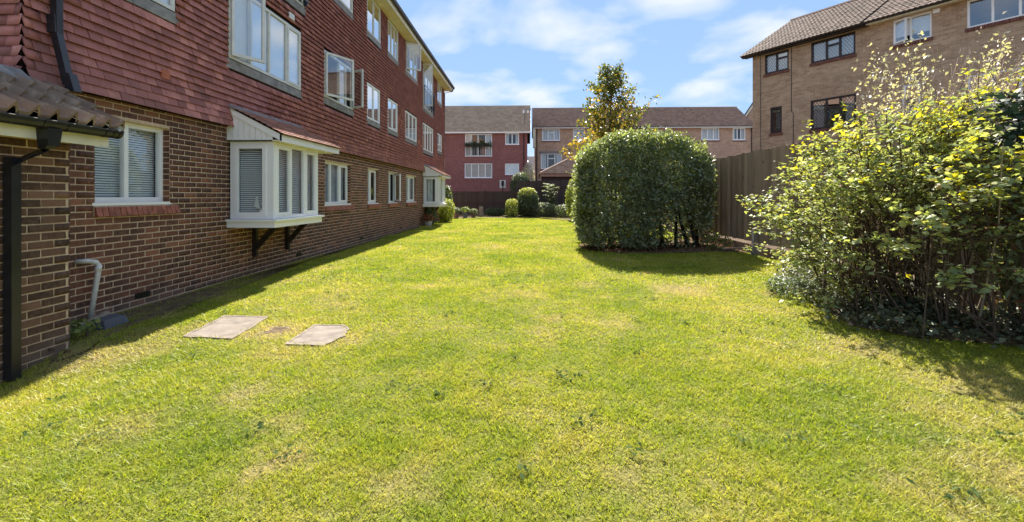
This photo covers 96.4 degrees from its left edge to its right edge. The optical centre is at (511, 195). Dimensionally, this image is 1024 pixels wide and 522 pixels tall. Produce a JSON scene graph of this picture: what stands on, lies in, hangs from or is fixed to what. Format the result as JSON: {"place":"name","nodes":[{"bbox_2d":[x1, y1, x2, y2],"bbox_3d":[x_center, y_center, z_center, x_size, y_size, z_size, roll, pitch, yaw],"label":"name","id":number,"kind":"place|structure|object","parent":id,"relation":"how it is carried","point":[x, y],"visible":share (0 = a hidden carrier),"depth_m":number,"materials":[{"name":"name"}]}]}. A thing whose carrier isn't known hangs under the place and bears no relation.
{"place":"outdoors","nodes":[
{"label":"outdoors","id":0,"kind":"place"},
{"bbox_2d":[500,180,505,190],"bbox_3d":[-0.774,0.040,38.037,0.500,2.680,0.100,0,0,2],"label":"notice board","id":1,"kind":"object","parent":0,"point":[502,184],"visible":0.79,"depth_m":38.05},
{"bbox_2d":[0,215,1023,521],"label":"lawn","id":2,"kind":"structure","parent":0,"point":[626,471],"depth_m":2.90,"materials":[{"name":"green plant"}]},
{"bbox_2d":[69,317,102,338],"bbox_3d":[-4.358,1.317,4.570,0.357,0.173,0.323,0,0,2],"label":"weed clump","id":3,"kind":"object","parent":2,"relation":"on","point":[77,328],"visible":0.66,"depth_m":4.54,"materials":[{"name":"green plant"}]},
{"bbox_2d":[86,315,106,321],"bbox_3d":[-4.489,1.348,4.949,0.169,0.094,0.240,0,0,-20],"label":"stone","id":4,"kind":"object","parent":2,"relation":"on","point":[94,317],"visible":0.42,"depth_m":4.91,"materials":[{"name":"grey stone"}]},
{"bbox_2d":[97,311,111,314],"bbox_3d":[-4.574,1.346,5.141,0.118,0.096,0.175,0,0,2],"label":"stone","id":5,"kind":"object","parent":2,"relation":"on","point":[105,313],"visible":0.46,"depth_m":5.12,"materials":[{"name":"grey stone"}]},
{"bbox_2d":[90,313,128,329],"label":"drain block","id":6,"kind":"structure","parent":2,"relation":"on","point":[111,321],"depth_m":4.91,"materials":[{"name":"grey concrete"}]},
{"bbox_2d":[183,315,268,339],"bbox_3d":[-3.022,1.408,4.865,0.675,0.063,0.878,0,0,2],"label":"inspection cover","id":7,"kind":"object","parent":2,"relation":"on","point":[230,327],"visible":0.78,"depth_m":4.83,"materials":[{"name":"concrete"}]},
{"bbox_2d":[49,227,418,363],"bbox_3d":[-4.075,1.426,12.294,0.770,0.116,16.500,0,0,2],"label":"soil bed","id":8,"kind":"object","parent":2,"relation":"on","point":[172,305],"visible":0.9,"depth_m":6.05,"materials":[{"name":"brown soil"}]},
{"bbox_2d":[47,348,70,353],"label":"weed clump","id":9,"kind":"object","parent":8,"relation":"on","point":[64,352],"visible":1,"depth_m":4.13,"materials":[{"name":"green plant"}]},
{"bbox_2d":[261,327,290,333],"bbox_3d":[-2.409,1.401,4.709,0.248,0.037,0.269,0,0,2],"label":"bare patch","id":10,"kind":"object","parent":2,"relation":"on","point":[276,330],"visible":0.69,"depth_m":4.70,"materials":[{"name":"soil"}]},
{"bbox_2d":[284,324,348,346],"bbox_3d":[-1.886,1.397,4.556,0.492,0.048,0.688,0,0,2],"label":"inspection cover","id":11,"kind":"object","parent":2,"relation":"on","point":[316,334],"visible":0.75,"depth_m":4.52,"materials":[{"name":"concrete"}]},
{"bbox_2d":[425,221,431,225],"bbox_3d":[-3.846,1.270,21.041,0.403,0.240,0.403,0,0,2],"label":"plant pot","id":12,"kind":"object","parent":2,"relation":"on","point":[429,223],"visible":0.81,"depth_m":20.91,"materials":[{"name":"stone"}]},
{"bbox_2d":[422,214,434,221],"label":"potted plant","id":13,"kind":"object","parent":12,"relation":"in","point":[425,217],"visible":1,"depth_m":20.93,"materials":[{"name":"green plant"}]},
{"bbox_2d":[425,199,436,223],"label":"tall plant","id":14,"kind":"object","parent":2,"relation":"on","point":[429,212],"visible":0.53,"depth_m":21.61,"materials":[{"name":"green plant"}]},
{"bbox_2d":[437,198,454,221],"bbox_3d":[-3.486,0.775,24.114,0.940,1.342,1.275,0,0,2],"label":"flowering shrub","id":15,"kind":"object","parent":2,"relation":"on","point":[446,215],"visible":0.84,"depth_m":23.83,"materials":[{"name":"green plant"}]},
{"bbox_2d":[447,190,516,214],"bbox_3d":[-3.784,0.515,32.150,8.280,1.830,0.110,0,0,2],"label":"back fence","id":16,"kind":"object","parent":2,"relation":"on","point":[484,199],"visible":0.34,"depth_m":32.08,"materials":[{"name":"brown wood"}]},
{"bbox_2d":[22,265,1023,506],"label":"lawn weeds","id":17,"kind":"object","parent":2,"relation":"on","point":[947,495],"visible":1,"depth_m":2.73,"materials":[{"name":"green plant"}]},
{"bbox_2d":[453,215,601,221],"bbox_3d":[0.811,1.334,27.438,10.180,0.113,8.900,0,0,2],"label":"soil bed","id":18,"kind":"object","parent":2,"relation":"on","point":[534,216],"visible":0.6,"depth_m":29.05,"materials":[{"name":"brown soil"}]},
{"bbox_2d":[479,207,483,216],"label":"stone slab","id":19,"kind":"structure","parent":18,"relation":"on","point":[481,214],"depth_m":30.10,"materials":[{"name":"stone"}]},
{"bbox_2d":[484,207,505,215],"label":"bush","id":20,"kind":"object","parent":18,"relation":"on","point":[496,212],"visible":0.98,"depth_m":30.79,"materials":[{"name":"green plant"}]},
{"bbox_2d":[505,198,519,216],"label":"round bush","id":21,"kind":"object","parent":18,"relation":"on","point":[509,211],"visible":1,"depth_m":29.79,"materials":[{"name":"green plant"}]},
{"bbox_2d":[517,187,538,216],"bbox_3d":[1.081,0.439,30.267,1.489,2.027,1.290,0,0,2],"label":"round bush","id":22,"kind":"object","parent":18,"relation":"on","point":[528,202],"visible":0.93,"depth_m":29.91,"materials":[{"name":"green plant"}]},
{"bbox_2d":[531,202,556,216],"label":"bush","id":23,"kind":"object","parent":18,"relation":"on","point":[548,213],"visible":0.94,"depth_m":29.73,"materials":[{"name":"green plant"}]},
{"bbox_2d":[541,183,558,215],"bbox_3d":[2.621,0.249,30.948,1.278,2.270,1.150,0,0,2],"label":"layered shrub","id":24,"kind":"object","parent":18,"relation":"on","point":[551,196],"visible":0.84,"depth_m":30.89,"materials":[{"name":"green plant"}]},
{"bbox_2d":[554,204,570,217],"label":"bush","id":25,"kind":"object","parent":18,"relation":"on","point":[561,214],"visible":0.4,"depth_m":28.71,"materials":[{"name":"green plant"}]},
{"bbox_2d":[565,179,574,218],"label":"upright shrub","id":26,"kind":"object","parent":18,"relation":"on","point":[569,201],"visible":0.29,"depth_m":25.70,"materials":[{"name":"green plant"}]},
{"bbox_2d":[517,180,571,214],"bbox_3d":[3.252,0.154,31.983,5.755,2.553,0.088,0,0,2],"label":"back fence","id":27,"kind":"object","parent":2,"relation":"on","point":[536,185],"visible":0.3,"depth_m":32.02,"materials":[{"name":"brown wood"}]},
{"bbox_2d":[559,59,661,224],"bbox_3d":[3.514,-1.811,16.907,2.935,6.386,3.400,0,0,-37],"label":"young tree","id":28,"kind":"object","parent":2,"relation":"on","point":[610,83],"visible":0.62,"depth_m":16.66,"materials":[{"name":"green plant"}]},
{"bbox_2d":[578,238,744,252],"bbox_3d":[3.599,1.330,12.136,3.580,0.111,3.500,0,0,2],"label":"soil bed","id":29,"kind":"object","parent":2,"relation":"on","point":[696,249],"visible":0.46,"depth_m":11.46,"materials":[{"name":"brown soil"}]},
{"bbox_2d":[566,121,718,249],"bbox_3d":[3.412,-0.292,12.194,3.880,3.392,2.713,0,0,2],"label":"hedge","id":30,"kind":"object","parent":29,"relation":"on","point":[689,197],"visible":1,"depth_m":11.33,"materials":[{"name":"green plant"}]},
{"bbox_2d":[705,233,733,249],"bbox_3d":[4.961,1.141,10.922,0.664,0.525,0.547,0,0,2],"label":"weed clump","id":31,"kind":"object","parent":29,"relation":"on","point":[712,245],"visible":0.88,"depth_m":10.91,"materials":[{"name":"green plant"}]},
{"bbox_2d":[722,247,744,248],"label":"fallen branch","id":32,"kind":"object","parent":29,"relation":"on","point":[734,248],"visible":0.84,"depth_m":10.51,"materials":[{"name":"brown wood"}]},
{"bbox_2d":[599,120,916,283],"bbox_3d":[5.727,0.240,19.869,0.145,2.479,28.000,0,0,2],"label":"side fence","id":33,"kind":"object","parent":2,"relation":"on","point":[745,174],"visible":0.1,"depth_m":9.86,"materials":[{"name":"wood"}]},
{"bbox_2d":[751,227,757,254],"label":"concrete spur","id":34,"kind":"structure","parent":33,"relation":"attached to","point":[754,240],"depth_m":9.86,"materials":[{"name":"grey concrete"}]},
{"bbox_2d":[796,270,1023,345],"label":"soil bed","id":35,"kind":"object","parent":2,"relation":"on","point":[953,337],"visible":0.15,"depth_m":4.44,"materials":[{"name":"brown soil"}]},
{"bbox_2d":[763,275,819,300],"bbox_3d":[3.825,1.248,6.220,0.651,0.318,0.898,0,0,2],"label":"low leafy shrub","id":36,"kind":"object","parent":35,"relation":"on","point":[777,282],"visible":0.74,"depth_m":6.17,"materials":[{"name":"green plant"}]},
{"bbox_2d":[735,62,1023,341],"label":"bush","id":37,"kind":"object","parent":35,"relation":"on","point":[929,172],"visible":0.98,"depth_m":4.89,"materials":[{"name":"green plant"}]},
{"bbox_2d":[773,262,1023,348],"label":"ground ivy","id":38,"kind":"object","parent":35,"relation":"on","point":[867,316],"visible":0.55,"depth_m":4.62,"materials":[{"name":"green plant"}]},
{"bbox_2d":[917,101,1023,314],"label":"slatted fence","id":39,"kind":"object","parent":35,"relation":"on","point":[976,296],"visible":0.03,"depth_m":5.10,"materials":[{"name":"brown wood"}]},
{"bbox_2d":[907,110,988,157],"bbox_3d":[5.309,-0.671,5.575,0.642,0.792,0.923,0,0,2],"label":"ivy","id":40,"kind":"object","parent":39,"relation":"attached to","point":[942,129],"visible":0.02,"depth_m":5.37,"materials":[{"name":"green plant"}]},
{"bbox_2d":[967,88,1023,201],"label":"ivy","id":41,"kind":"object","parent":39,"relation":"attached to","point":[1017,114],"visible":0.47,"depth_m":4.62,"materials":[{"name":"green plant"}]},
{"bbox_2d":[969,170,1023,334],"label":"shrub","id":42,"kind":"object","parent":35,"relation":"on","point":[1018,290],"visible":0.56,"depth_m":4.38,"materials":[{"name":"green plant"}]},
{"bbox_2d":[396,0,848,155],"label":"sky","id":43,"kind":"structure","parent":0,"point":[534,53],"materials":[{"name":"blue"}]},
{"bbox_2d":[662,224,913,278],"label":"garden soil","id":44,"kind":"structure","parent":0,"point":[746,241],"depth_m":13.36,"materials":[{"name":"brown soil"}]},
{"bbox_2d":[744,102,752,121],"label":"gabled house","id":45,"kind":"structure","parent":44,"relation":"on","point":[749,113],"depth_m":54.33,"materials":[{"name":"brown brick"}]},
{"bbox_2d":[740,0,888,155],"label":"terraced house","id":46,"kind":"structure","parent":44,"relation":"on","point":[803,65],"depth_m":19.19,"materials":[{"name":"brick"}]},
{"bbox_2d":[771,106,781,132],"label":"window","id":47,"kind":"structure","parent":46,"relation":"in","point":[776,112],"depth_m":20.42,"materials":[{"name":"black glass"}]},
{"bbox_2d":[765,49,788,73],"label":"window","id":48,"kind":"structure","parent":46,"relation":"in","point":[778,61],"depth_m":20.23,"materials":[{"name":"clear glass"}]},
{"bbox_2d":[811,31,854,63],"bbox_3d":[12.863,-5.900,18.320,0.094,0.880,1.600,0,0,-30],"label":"window","id":49,"kind":"structure","parent":46,"relation":"in","point":[841,45],"depth_m":18.31,"materials":[{"name":"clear glass"}]},
{"bbox_2d":[811,93,855,129],"bbox_3d":[13.070,-3.330,18.440,0.574,1.220,1.640,0,0,-30],"label":"window","id":50,"kind":"structure","parent":46,"relation":"in","point":[823,111],"depth_m":18.57,"materials":[{"name":"black glass"}]},
{"bbox_2d":[839,11,1023,134],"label":"pale shrub","id":51,"kind":"object","parent":44,"relation":"on","point":[923,70],"visible":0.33,"depth_m":8.26,"materials":[{"name":"green plant"}]},
{"bbox_2d":[863,0,1023,130],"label":"terraced house","id":52,"kind":"structure","parent":44,"relation":"on","point":[942,25],"depth_m":15.40,"materials":[{"name":"brick"}]},
{"bbox_2d":[902,83,920,112],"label":"window","id":53,"kind":"structure","parent":52,"relation":"in","point":[904,86],"depth_m":16.34,"materials":[{"name":"white plastic"}]},
{"bbox_2d":[893,11,931,45],"bbox_3d":[14.258,-5.885,16.220,0.774,0.910,1.090,0,0,-30],"label":"window","id":54,"kind":"structure","parent":52,"relation":"in","point":[903,28],"depth_m":16.16,"materials":[{"name":"glass"}]},
{"bbox_2d":[967,0,1023,27],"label":"window","id":55,"kind":"structure","parent":52,"relation":"in","point":[979,12],"depth_m":14.72,"materials":[{"name":"glass"}]},
{"bbox_2d":[968,67,1023,107],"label":"window","id":56,"kind":"structure","parent":52,"relation":"in","point":[980,80],"depth_m":14.53,"materials":[{"name":"white plastic"}]},
{"label":"ground","id":57,"kind":"structure","parent":0,"visible":0},
{"bbox_2d":[0,0,454,382],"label":"apartment block","id":58,"kind":"structure","parent":57,"relation":"on","point":[151,151],"depth_m":6.61,"materials":[{"name":"brick"},{"name":"red clay tile"},{"name":"brown concrete tile"}]},
{"bbox_2d":[92,122,170,205],"bbox_3d":[-5.016,-0.398,5.711,0.660,1.025,1.140,0,0,2],"label":"window","id":59,"kind":"structure","parent":58,"relation":"in","point":[128,171],"depth_m":5.92,"materials":[{"name":"white plastic"}]},
{"bbox_2d":[151,0,174,11],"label":"window","id":60,"kind":"structure","parent":58,"relation":"in","point":[169,4],"depth_m":6.19,"materials":[{"name":"clear glass"}]},
{"bbox_2d":[254,197,261,213],"bbox_3d":[-4.115,0.170,7.557,0.230,0.300,0.170,0,0,30],"label":"ornament","id":61,"kind":"object","parent":58,"relation":"on","point":[257,204],"visible":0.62,"depth_m":7.54,"materials":[{"name":"white plastic"}]},
{"bbox_2d":[227,0,300,90],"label":"window","id":62,"kind":"structure","parent":58,"relation":"in","point":[260,40],"depth_m":8.30,"materials":[{"name":"white glass"}]},
{"bbox_2d":[225,104,341,256],"bbox_3d":[-4.707,-0.220,8.576,2.176,2.600,2.393,0,0,2],"label":"bay window","id":63,"kind":"structure","parent":58,"relation":"in","point":[257,167],"depth_m":7.65,"materials":[{"name":"white plastic"}]},
{"bbox_2d":[295,0,304,7],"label":"window","id":64,"kind":"structure","parent":58,"relation":"in","point":[300,2],"depth_m":9.78,"materials":[{"name":"clear glass"}]},
{"bbox_2d":[324,161,350,205],"bbox_3d":[-4.810,-0.303,11.848,0.660,1.095,1.660,0,0,2],"label":"window","id":65,"kind":"structure","parent":58,"relation":"in","point":[336,181],"depth_m":12.09,"materials":[{"name":"white plastic"}]},
{"bbox_2d":[323,49,363,109],"bbox_3d":[-4.504,-2.920,11.768,0.997,1.120,1.780,0,0,2],"label":"window","id":66,"kind":"structure","parent":58,"relation":"in","point":[339,78],"depth_m":12.08,"materials":[{"name":"white glass"}]},
{"bbox_2d":[339,0,352,13],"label":"window","id":67,"kind":"structure","parent":58,"relation":"in","point":[348,4],"depth_m":12.42,"materials":[{"name":"clear glass"}]},
{"bbox_2d":[366,82,379,123],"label":"window","id":68,"kind":"structure","parent":58,"relation":"in","point":[373,97],"depth_m":14.36,"materials":[{"name":"glass"}]},
{"bbox_2d":[368,169,378,203],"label":"window","id":69,"kind":"structure","parent":58,"relation":"in","point":[371,173],"depth_m":14.91,"materials":[{"name":"white plastic"}]},
{"bbox_2d":[366,0,380,43],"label":"window","id":70,"kind":"structure","parent":58,"relation":"in","point":[373,14],"depth_m":14.45,"materials":[{"name":"clear glass"}]},
{"bbox_2d":[387,98,396,131],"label":"window","id":71,"kind":"structure","parent":58,"relation":"in","point":[392,106],"depth_m":16.39,"materials":[{"name":"glass"}]},
{"bbox_2d":[387,19,397,61],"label":"window","id":72,"kind":"structure","parent":58,"relation":"in","point":[392,34],"depth_m":16.48,"materials":[{"name":"clear glass"}]},
{"bbox_2d":[388,172,400,203],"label":"window","id":73,"kind":"structure","parent":58,"relation":"in","point":[391,176],"depth_m":17.07,"materials":[{"name":"white plastic"}]},
{"bbox_2d":[406,175,415,202],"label":"window","id":74,"kind":"structure","parent":58,"relation":"in","point":[409,179],"depth_m":19.32,"materials":[{"name":"white plastic"}]},
{"bbox_2d":[405,111,416,141],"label":"window","id":75,"kind":"structure","parent":58,"relation":"in","point":[411,121],"depth_m":19.07,"materials":[{"name":"white plastic"}]},
{"bbox_2d":[405,42,420,80],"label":"window","id":76,"kind":"structure","parent":58,"relation":"in","point":[411,57],"depth_m":19.02,"materials":[{"name":"clear glass"}]},
{"bbox_2d":[422,123,432,152],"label":"window","id":77,"kind":"structure","parent":58,"relation":"in","point":[427,136],"depth_m":22.25,"materials":[{"name":"white plastic"}]},
{"bbox_2d":[422,64,432,114],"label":"window","id":78,"kind":"structure","parent":58,"relation":"in","point":[427,79],"depth_m":22.12,"materials":[{"name":"clear glass"}]},
{"bbox_2d":[423,164,450,212],"bbox_3d":[-3.662,-0.220,22.535,1.024,2.600,2.484,0,0,2],"label":"bay window","id":79,"kind":"structure","parent":58,"relation":"in","point":[433,184],"depth_m":21.50,"materials":[{"name":"white plastic"}]},
{"bbox_2d":[437,133,441,151],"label":"window","id":80,"kind":"structure","parent":58,"relation":"in","point":[439,138],"depth_m":25.16,"materials":[{"name":"glass"}]},
{"bbox_2d":[437,81,441,104],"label":"window","id":81,"kind":"structure","parent":58,"relation":"in","point":[439,87],"depth_m":25.17,"materials":[{"name":"clear glass"}]},
{"bbox_2d":[527,156,533,179],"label":"distant house","id":82,"kind":"structure","parent":57,"relation":"on","point":[530,159],"depth_m":74.42,"materials":[{"name":"tile"}]},
{"label":"yard ground","id":83,"kind":"structure","parent":0,"visible":0},
{"bbox_2d":[445,105,530,190],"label":"apartment block","id":84,"kind":"structure","parent":83,"relation":"on","point":[505,131],"depth_m":43.20,"materials":[{"name":"red brick"}]},
{"bbox_2d":[465,140,491,147],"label":"flower box","id":85,"kind":"object","parent":84,"relation":"attached to","point":[475,144],"visible":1,"depth_m":42.83,"materials":[{"name":"green plant"}]},
{"bbox_2d":[465,163,491,177],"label":"window","id":86,"kind":"structure","parent":84,"relation":"in","point":[473,170],"depth_m":43.24,"materials":[{"name":"white plastic"}]},
{"bbox_2d":[465,134,491,156],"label":"window","id":87,"kind":"structure","parent":84,"relation":"in","point":[476,138],"depth_m":43.28,"materials":[{"name":"white plastic"}]},
{"bbox_2d":[505,133,518,144],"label":"window","id":88,"kind":"structure","parent":84,"relation":"in","point":[510,138],"depth_m":43.21,"materials":[{"name":"glass"}]},
{"bbox_2d":[505,163,518,174],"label":"window","id":89,"kind":"structure","parent":84,"relation":"in","point":[510,169],"depth_m":43.12,"materials":[{"name":"white plastic"}]},
{"bbox_2d":[509,171,529,190],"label":"dark shrub","id":90,"kind":"object","parent":83,"relation":"on","point":[513,183],"visible":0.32,"depth_m":36.81,"materials":[{"name":"green plant"}]},
{"bbox_2d":[521,163,534,180],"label":"pale tree","id":91,"kind":"object","parent":83,"relation":"on","point":[526,171],"visible":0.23,"depth_m":40.79,"materials":[{"name":"green plant"}]},
{"bbox_2d":[537,155,622,180],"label":"garage","id":92,"kind":"structure","parent":83,"relation":"on","point":[557,171],"depth_m":33.73,"materials":[{"name":"tile"}]},
{"bbox_2d":[532,107,752,180],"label":"terraced house","id":93,"kind":"structure","parent":83,"relation":"on","point":[725,131],"depth_m":47.91,"materials":[{"name":"brown brick"}]},
{"bbox_2d":[542,129,559,140],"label":"window","id":94,"kind":"structure","parent":93,"relation":"in","point":[547,134],"depth_m":48.04,"materials":[{"name":"white glass"}]},
{"bbox_2d":[541,153,561,168],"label":"window","id":95,"kind":"structure","parent":93,"relation":"in","point":[547,160],"depth_m":48.08,"materials":[{"name":"white plastic"}]},
{"bbox_2d":[573,129,584,140],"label":"window","id":96,"kind":"structure","parent":93,"relation":"in","point":[575,131],"depth_m":47.94,"materials":[{"name":"glass"}]},
{"bbox_2d":[701,128,718,139],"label":"window","id":97,"kind":"structure","parent":93,"relation":"in","point":[708,133],"depth_m":47.49,"materials":[{"name":"white glass"}]},
{"bbox_2d":[733,128,744,139],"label":"window","id":98,"kind":"structure","parent":93,"relation":"in","point":[738,133],"depth_m":47.33,"materials":[{"name":"white plastic"}]},
{"bbox_3d":[-2.938,1.200,28.715,0.403,0.360,0.403,0,0,2],"label":"plant pot","id":99,"kind":"object","parent":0,"visible":0},
{"bbox_2d":[461,207,469,212],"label":"potted plant","id":100,"kind":"object","parent":99,"relation":"in","point":[464,210],"visible":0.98,"depth_m":28.60,"materials":[{"name":"green plant"}]},
{"bbox_3d":[-3.468,1.215,28.432,0.424,0.330,0.424,0,0,2],"label":"plant pot","id":101,"kind":"object","parent":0,"visible":0},
{"bbox_2d":[454,207,461,212],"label":"potted plant","id":102,"kind":"object","parent":101,"relation":"in","point":[456,210],"visible":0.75,"depth_m":28.35,"materials":[{"name":"green plant"}]}
]}

